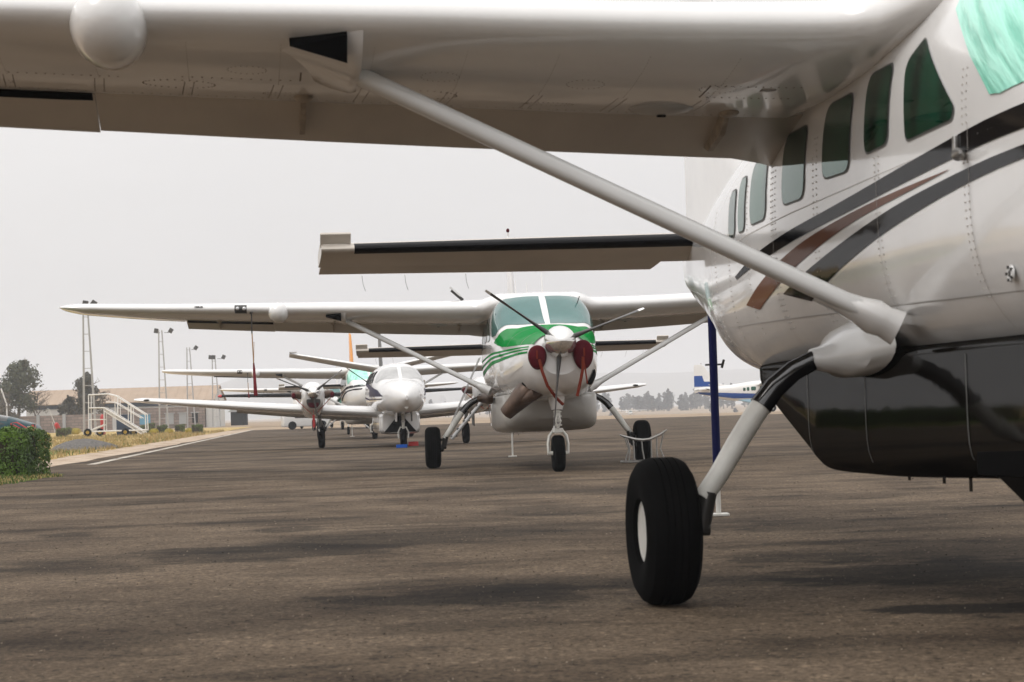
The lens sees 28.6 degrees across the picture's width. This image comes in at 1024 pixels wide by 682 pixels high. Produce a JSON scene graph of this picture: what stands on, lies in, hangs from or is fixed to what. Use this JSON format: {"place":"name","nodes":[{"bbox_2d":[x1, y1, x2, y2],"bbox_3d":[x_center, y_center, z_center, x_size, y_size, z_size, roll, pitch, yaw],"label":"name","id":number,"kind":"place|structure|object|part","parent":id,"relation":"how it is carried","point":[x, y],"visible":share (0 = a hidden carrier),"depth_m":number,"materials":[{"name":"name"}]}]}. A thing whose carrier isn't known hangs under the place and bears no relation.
{"place":"outdoors","nodes":[
{"label":"outdoors","id":0,"kind":"place"},
{"bbox_2d":[0,425,51,476],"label":"clipped hedge","id":1,"kind":"object","parent":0,"point":[19,448],"visible":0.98,"depth_m":36.90,"materials":[{"name":"green plant"}]},
{"bbox_2d":[0,427,246,484],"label":"grass verge","id":2,"kind":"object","parent":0,"point":[205,429],"depth_m":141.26,"materials":[{"name":"yellow plant"}]},
{"bbox_2d":[0,415,41,429],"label":"parked car","id":3,"kind":"object","parent":2,"relation":"on","point":[6,421],"visible":0.38,"depth_m":98.26,"materials":[{"name":"teal paint"}]},
{"bbox_2d":[10,422,35,436],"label":"tow bar","id":4,"kind":"object","parent":2,"relation":"on","point":[33,425],"visible":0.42,"depth_m":87.92,"materials":[{"name":"red paint"}]},
{"bbox_2d":[47,408,60,430],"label":"wheeled extinguisher","id":5,"kind":"object","parent":2,"relation":"on","point":[56,425],"visible":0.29,"depth_m":154.79,"materials":[{"name":"paint"}]},
{"bbox_2d":[56,427,67,436],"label":"cube shrub","id":6,"kind":"object","parent":2,"relation":"on","point":[61,432],"visible":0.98,"depth_m":144.46,"materials":[{"name":"green plant"}]},
{"bbox_2d":[71,428,81,433],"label":"round shrub","id":7,"kind":"object","parent":2,"relation":"on","point":[75,431],"visible":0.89,"depth_m":180.59,"materials":[{"name":"yellow plant"}]},
{"bbox_2d":[51,438,121,450],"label":"gravel mound","id":8,"kind":"object","parent":2,"relation":"on","point":[78,443],"visible":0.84,"depth_m":72.57,"materials":[{"name":"grey gravel"}]},
{"bbox_2d":[82,300,97,434],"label":"light mast","id":9,"kind":"object","parent":2,"relation":"on","point":[83,351],"visible":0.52,"depth_m":157.98,"materials":[{"name":"silver metal"}]},
{"bbox_2d":[100,414,105,434],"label":"gas cylinder","id":10,"kind":"object","parent":2,"relation":"on","point":[102,421],"visible":0.56,"depth_m":148.80,"materials":[{"name":"red paint"}]},
{"bbox_2d":[84,393,148,435],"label":"passenger stairs","id":11,"kind":"structure","parent":2,"relation":"on","point":[124,431],"depth_m":137.47,"materials":[{"name":"white metal"}]},
{"bbox_2d":[116,414,132,434],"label":"equipment box","id":12,"kind":"object","parent":2,"relation":"on","point":[120,425],"visible":0.4,"depth_m":141.01,"materials":[{"name":"blue"}]},
{"bbox_2d":[140,425,150,432],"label":"cube shrub","id":13,"kind":"object","parent":2,"relation":"on","point":[142,426],"visible":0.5,"depth_m":157.61,"materials":[{"name":"green plant"}]},
{"bbox_2d":[146,423,155,428],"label":"cube shrub","id":14,"kind":"object","parent":2,"relation":"on","point":[152,425],"visible":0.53,"depth_m":189.55,"materials":[{"name":"green plant"}]},
{"bbox_2d":[149,428,158,433],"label":"round shrub","id":15,"kind":"object","parent":2,"relation":"on","point":[154,430],"visible":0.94,"depth_m":149.68,"materials":[{"name":"yellow plant"}]},
{"bbox_2d":[156,424,167,432],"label":"cube shrub","id":16,"kind":"object","parent":2,"relation":"on","point":[160,428],"visible":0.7,"depth_m":152.05,"materials":[{"name":"green plant"}]},
{"bbox_2d":[154,328,173,427],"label":"light mast","id":17,"kind":"object","parent":2,"relation":"on","point":[156,330],"visible":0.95,"depth_m":211.96,"materials":[{"name":"silver metal"}]},
{"bbox_2d":[164,428,173,432],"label":"round shrub","id":18,"kind":"object","parent":2,"relation":"on","point":[169,430],"visible":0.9,"depth_m":149.46,"materials":[{"name":"yellow plant"}]},
{"bbox_2d":[174,424,184,431],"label":"cube shrub","id":19,"kind":"object","parent":2,"relation":"on","point":[180,427],"visible":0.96,"depth_m":156.55,"materials":[{"name":"green plant"}]},
{"bbox_2d":[191,424,203,432],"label":"cube shrub","id":20,"kind":"object","parent":2,"relation":"on","point":[197,427],"visible":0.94,"depth_m":140.56,"materials":[{"name":"green plant"}]},
{"bbox_2d":[35,430,249,470],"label":"dirt strip","id":21,"kind":"object","parent":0,"point":[84,457],"visible":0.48,"depth_m":68.48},
{"bbox_2d":[218,378,446,419],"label":"hill","id":22,"kind":"structure","parent":0,"point":[239,383],"depth_m":3527.20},
{"bbox_2d":[0,0,820,415],"label":"sky","id":23,"kind":"structure","parent":0,"point":[105,217],"materials":[{"name":"white"}]},
{"bbox_2d":[171,403,782,430],"bbox_3d":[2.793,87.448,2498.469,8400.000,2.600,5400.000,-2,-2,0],"label":"ground","id":24,"kind":"structure","parent":0,"point":[275,423],"depth_m":275.35,"materials":[{"name":"grey concrete"}]},
{"bbox_2d":[1,388,7,415],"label":"fence post","id":25,"kind":"object","parent":24,"relation":"on","point":[5,402],"visible":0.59,"depth_m":228.91,"materials":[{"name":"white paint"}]},
{"bbox_2d":[0,389,21,418],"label":"broadleaf tree","id":26,"kind":"object","parent":24,"relation":"on","point":[3,406],"visible":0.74,"depth_m":229.70,"materials":[{"name":"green plant"}]},
{"bbox_2d":[0,359,47,415],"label":"broadleaf tree","id":27,"kind":"object","parent":24,"relation":"on","point":[17,382],"visible":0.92,"depth_m":234.86,"materials":[{"name":"green plant"}]},
{"bbox_2d":[30,387,50,415],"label":"broadleaf tree","id":28,"kind":"object","parent":24,"relation":"on","point":[41,402],"visible":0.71,"depth_m":238.01,"materials":[{"name":"green plant"}]},
{"bbox_2d":[19,413,112,432],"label":"brick wall","id":29,"kind":"structure","parent":24,"relation":"on","point":[62,420],"depth_m":231.72,"materials":[{"name":"brown"}]},
{"bbox_2d":[56,395,79,414],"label":"broadleaf tree","id":30,"kind":"object","parent":24,"relation":"on","point":[65,407],"visible":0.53,"depth_m":240.42,"materials":[{"name":"green plant"}]},
{"bbox_2d":[70,372,101,414],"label":"dark conifer","id":31,"kind":"object","parent":24,"relation":"on","point":[79,390],"visible":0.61,"depth_m":239.51,"materials":[{"name":"green plant"}]},
{"bbox_2d":[95,390,111,413],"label":"broadleaf tree","id":32,"kind":"object","parent":24,"relation":"on","point":[101,397],"visible":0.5,"depth_m":238.85,"materials":[{"name":"green plant"}]},
{"bbox_2d":[26,385,226,429],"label":"hangar","id":33,"kind":"structure","parent":24,"relation":"on","point":[55,398],"depth_m":256.93,"materials":[{"name":"beige"}]},
{"bbox_2d":[118,407,219,427],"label":"brick building","id":34,"kind":"structure","parent":24,"relation":"on","point":[178,415],"depth_m":244.38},
{"bbox_2d":[138,413,150,424],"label":"window","id":35,"kind":"structure","parent":34,"relation":"in","point":[142,421],"depth_m":244.32,"materials":[{"name":"blue glass"}]},
{"bbox_2d":[164,413,173,423],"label":"window","id":36,"kind":"structure","parent":34,"relation":"in","point":[170,415],"depth_m":244.32,"materials":[{"name":"grey glass"}]},
{"bbox_2d":[179,412,186,423],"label":"window","id":37,"kind":"structure","parent":34,"relation":"in","point":[182,415],"depth_m":244.32,"materials":[{"name":"grey glass"}]},
{"bbox_2d":[191,412,198,422],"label":"window","id":38,"kind":"structure","parent":34,"relation":"in","point":[196,413],"depth_m":244.32,"materials":[{"name":"black glass"}]},
{"bbox_2d":[186,345,197,427],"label":"light mast","id":39,"kind":"object","parent":24,"relation":"on","point":[195,347],"visible":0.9,"depth_m":239.94,"materials":[{"name":"silver metal"}]},
{"bbox_2d":[208,355,225,426],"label":"light mast","id":40,"kind":"object","parent":24,"relation":"on","point":[212,357],"visible":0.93,"depth_m":243.36,"materials":[{"name":"silver metal"}]},
{"bbox_2d":[228,410,247,425],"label":"shed","id":41,"kind":"structure","parent":24,"relation":"on","point":[239,418],"depth_m":267.85,"materials":[{"name":"grey metal"}]},
{"bbox_2d":[618,397,623,411],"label":"poplar tree","id":42,"kind":"object","parent":24,"relation":"on","point":[620,403],"visible":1,"depth_m":980.12,"materials":[{"name":"grey plant"}]},
{"bbox_2d":[621,393,631,403],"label":"broadleaf tree","id":43,"kind":"object","parent":24,"relation":"on","point":[627,395],"visible":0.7,"depth_m":1096.94,"materials":[{"name":"grey plant"}]},
{"bbox_2d":[617,410,637,414],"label":"light airplane","id":44,"kind":"object","parent":24,"relation":"on","point":[629,412],"visible":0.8,"depth_m":666.77,"materials":[{"name":"white paint"}]},
{"bbox_2d":[627,397,630,409],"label":"poplar tree","id":45,"kind":"object","parent":24,"relation":"on","point":[628,403],"visible":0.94,"depth_m":1085.81,"materials":[{"name":"grey plant"}]},
{"bbox_2d":[631,395,633,409],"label":"poplar tree","id":46,"kind":"object","parent":24,"relation":"on","point":[632,400],"visible":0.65,"depth_m":1055.47,"materials":[{"name":"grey plant"}]},
{"bbox_2d":[633,395,645,411],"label":"broadleaf tree","id":47,"kind":"object","parent":24,"relation":"on","point":[638,402],"visible":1,"depth_m":943.90,"materials":[{"name":"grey plant"}]},
{"bbox_2d":[643,392,650,410],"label":"poplar tree","id":48,"kind":"object","parent":24,"relation":"on","point":[647,405],"visible":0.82,"depth_m":940.79,"materials":[{"name":"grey plant"}]},
{"bbox_2d":[648,396,655,411],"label":"poplar tree","id":49,"kind":"object","parent":24,"relation":"on","point":[651,402],"visible":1,"depth_m":912.21,"materials":[{"name":"grey plant"}]},
{"bbox_2d":[655,398,660,410],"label":"poplar tree","id":50,"kind":"object","parent":24,"relation":"on","point":[658,404],"visible":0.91,"depth_m":937.07,"materials":[{"name":"grey plant"}]},
{"bbox_2d":[663,393,671,410],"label":"poplar tree","id":51,"kind":"object","parent":24,"relation":"on","point":[664,404],"visible":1,"depth_m":917.40,"materials":[{"name":"grey plant"}]},
{"bbox_2d":[665,388,671,410],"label":"poplar tree","id":52,"kind":"object","parent":24,"relation":"on","point":[668,398],"visible":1,"depth_m":911.03,"materials":[{"name":"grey plant"}]},
{"bbox_2d":[676,396,684,410],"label":"poplar tree","id":53,"kind":"object","parent":24,"relation":"on","point":[680,399],"visible":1,"depth_m":909.57,"materials":[{"name":"grey plant"}]},
{"bbox_2d":[682,402,688,410],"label":"broadleaf tree","id":54,"kind":"object","parent":24,"relation":"on","point":[685,407],"visible":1,"depth_m":916.66,"materials":[{"name":"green plant"}]},
{"bbox_2d":[687,395,695,409],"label":"poplar tree","id":55,"kind":"object","parent":24,"relation":"on","point":[691,405],"visible":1,"depth_m":923.57,"materials":[{"name":"green plant"}]},
{"bbox_2d":[690,393,699,408],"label":"broadleaf tree","id":56,"kind":"object","parent":24,"relation":"on","point":[695,398],"visible":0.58,"depth_m":989.26,"materials":[{"name":"green plant"}]},
{"bbox_2d":[698,394,702,408],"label":"poplar tree","id":57,"kind":"object","parent":24,"relation":"on","point":[700,399],"visible":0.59,"depth_m":1023.88,"materials":[{"name":"green plant"}]},
{"bbox_2d":[703,397,710,408],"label":"broadleaf tree","id":58,"kind":"object","parent":24,"relation":"on","point":[707,399],"visible":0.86,"depth_m":969.49,"materials":[{"name":"green plant"}]},
{"bbox_2d":[719,399,726,408],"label":"poplar tree","id":59,"kind":"object","parent":24,"relation":"on","point":[722,401],"visible":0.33,"depth_m":945.88,"materials":[{"name":"green plant"}]},
{"bbox_2d":[694,365,775,411],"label":"parked airplane","id":60,"kind":"object","parent":24,"relation":"on","point":[745,392],"visible":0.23,"depth_m":181.91,"materials":[{"name":"white paint"}]},
{"bbox_2d":[0,414,1023,681],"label":"apron","id":61,"kind":"object","parent":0,"point":[976,626],"visible":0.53,"depth_m":12.09,"materials":[{"name":"grey asphalt"}]},
{"bbox_2d":[87,430,250,464],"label":"edge line","id":62,"kind":"object","parent":61,"relation":"on","point":[156,450],"visible":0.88,"depth_m":62.32,"materials":[{"name":"paint"}]},
{"bbox_2d":[281,416,329,429],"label":"parked van","id":63,"kind":"object","parent":61,"relation":"on","point":[291,423],"visible":0.45,"depth_m":144.93,"materials":[{"name":"white paint"}]},
{"bbox_2d":[293,400,332,428],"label":"light airplane","id":64,"kind":"object","parent":61,"relation":"on","point":[296,402],"visible":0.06,"depth_m":156.20,"materials":[{"name":"white paint"}]},
{"bbox_2d":[162,333,482,438],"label":"parked airplane","id":65,"kind":"object","parent":61,"relation":"on","point":[351,386],"visible":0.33,"depth_m":78.99,"materials":[{"name":"white paint"}]},
{"bbox_2d":[220,366,457,429],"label":"parked airplane","id":66,"kind":"object","parent":61,"relation":"on","point":[277,390],"visible":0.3,"depth_m":132.98,"materials":[{"name":"white paint"}]},
{"bbox_2d":[218,387,461,434],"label":"light airplane","id":67,"kind":"object","parent":61,"relation":"on","point":[337,394],"visible":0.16,"depth_m":96.19,"materials":[{"name":"white paint"}]},
{"bbox_2d":[59,228,707,471],"bbox_3d":[-0.371,-0.145,35.089,13.180,4.615,12.425,0,-3,-40],"label":"parked airplane","id":68,"kind":"object","parent":61,"relation":"on","point":[537,351],"visible":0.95,"depth_m":33.37,"materials":[{"name":"white paint"}]},
{"bbox_2d":[250,312,257,395],"bbox_3d":[-4.276,0.202,33.203,0.089,1.402,0.323,-2,-2,-4],"label":"pitot streamer","id":69,"kind":"object","parent":68,"relation":"hanging from","point":[254,381],"visible":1,"depth_m":33.20,"materials":[{"name":"brown fabric"}]},
{"bbox_3d":[-0.459,-0.100,34.155,0.049,0.393,0.469,-2,-2,-4],"label":"window","id":70,"kind":"part","parent":68,"relation":"part of","materials":[{"name":"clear glass"}]},
{"bbox_3d":[-0.370,-0.198,32.868,0.060,0.436,0.619,-2,-2,-4],"label":"window","id":71,"kind":"part","parent":68,"relation":"part of","materials":[{"name":"clear glass"}]},
{"bbox_2d":[134,334,646,447],"bbox_3d":[-4.468,1.135,60.475,13.067,4.050,12.417,0,-3,-42],"label":"parked airplane","id":72,"kind":"object","parent":61,"relation":"on","point":[395,395],"visible":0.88,"depth_m":57.63,"materials":[{"name":"white paint"}]},
{"bbox_2d":[396,444,406,447],"bbox_3d":[-3.020,2.880,54.937,0.300,0.090,0.153,-2,-2,-5],"label":"wheel chock","id":73,"kind":"object","parent":61,"relation":"on","point":[402,446],"visible":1,"depth_m":54.88,"materials":[{"name":"blue paint"}]},
{"bbox_2d":[408,441,418,445],"bbox_3d":[-2.827,2.947,57.536,0.280,0.120,0.194,-2,-2,-5],"label":"wheel chock","id":74,"kind":"object","parent":61,"relation":"on","point":[413,443],"visible":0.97,"depth_m":57.47,"materials":[{"name":"red paint"}]},
{"bbox_2d":[0,0,1023,604],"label":"parked airplane","id":75,"kind":"object","parent":61,"relation":"on","point":[844,242],"visible":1,"depth_m":9.27,"materials":[{"name":"white paint"}]},
{"bbox_3d":[1.346,-0.772,12.217,0.029,0.300,0.242,-2,-2,-3],"label":"window","id":76,"kind":"part","parent":75,"relation":"part of","materials":[{"name":"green glass"}]},
{"bbox_3d":[1.367,-0.807,11.880,0.035,0.335,0.238,-2,-2,-3],"label":"window","id":77,"kind":"part","parent":75,"relation":"part of","materials":[{"name":"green glass"}]},
{"bbox_3d":[1.405,-0.850,11.395,0.040,0.365,0.444,-2,-2,-5],"label":"window","id":78,"kind":"part","parent":75,"relation":"part of","materials":[{"name":"green glass"}]},
{"bbox_3d":[1.490,-0.921,10.569,0.044,0.394,0.475,-2,-2,-6],"label":"window","id":79,"kind":"part","parent":75,"relation":"part of","materials":[{"name":"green glass"}]},
{"bbox_3d":[1.596,-0.996,9.806,0.049,0.393,0.469,-2,-2,-8],"label":"window","id":80,"kind":"part","parent":75,"relation":"part of","materials":[{"name":"green glass"}]},
{"bbox_3d":[1.682,-1.063,9.194,0.054,0.388,0.371,-2,-2,-8],"label":"window","id":81,"kind":"part","parent":75,"relation":"part of","materials":[{"name":"green glass"}]},
{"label":"window","id":82,"kind":"part","parent":75,"relation":"part of","materials":[{"name":"green glass"}]},
{"bbox_3d":[2.270,0.670,7.814,0.300,0.300,1.240,-2,-2,-8],"label":"cargo pod door","id":83,"kind":"part","parent":75,"relation":"part of","materials":[{"name":"black metal"}]},
{"bbox_2d":[508,433,516,456],"bbox_3d":[-0.013,1.459,40.424,0.170,1.748,0.170,-2,-2,0],"label":"tail stand","id":84,"kind":"object","parent":61,"relation":"on","point":[512,445],"visible":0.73,"depth_m":40.39,"materials":[{"name":"white metal"}]},
{"bbox_2d":[620,430,666,462],"bbox_3d":[2.193,1.764,33.653,0.801,0.541,0.338,-2,-2,-4],"label":"metal rack","id":85,"kind":"object","parent":61,"relation":"on","point":[641,440],"visible":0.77,"depth_m":33.49,"materials":[{"name":"grey metal"}]},
{"bbox_2d":[705,314,729,515],"bbox_3d":[1.728,0.619,16.987,0.185,1.718,0.170,-2,-2,0],"label":"tail stand","id":86,"kind":"object","parent":61,"relation":"on","point":[714,393],"visible":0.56,"depth_m":16.96,"materials":[{"name":"blue metal"}]},
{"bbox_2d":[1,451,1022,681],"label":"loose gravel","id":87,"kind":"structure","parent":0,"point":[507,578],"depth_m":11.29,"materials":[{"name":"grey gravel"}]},
{"bbox_2d":[435,369,759,407],"bbox_3d":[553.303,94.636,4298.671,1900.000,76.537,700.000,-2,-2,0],"label":"hill","id":88,"kind":"structure","parent":0,"point":[677,384],"depth_m":4127.09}
]}

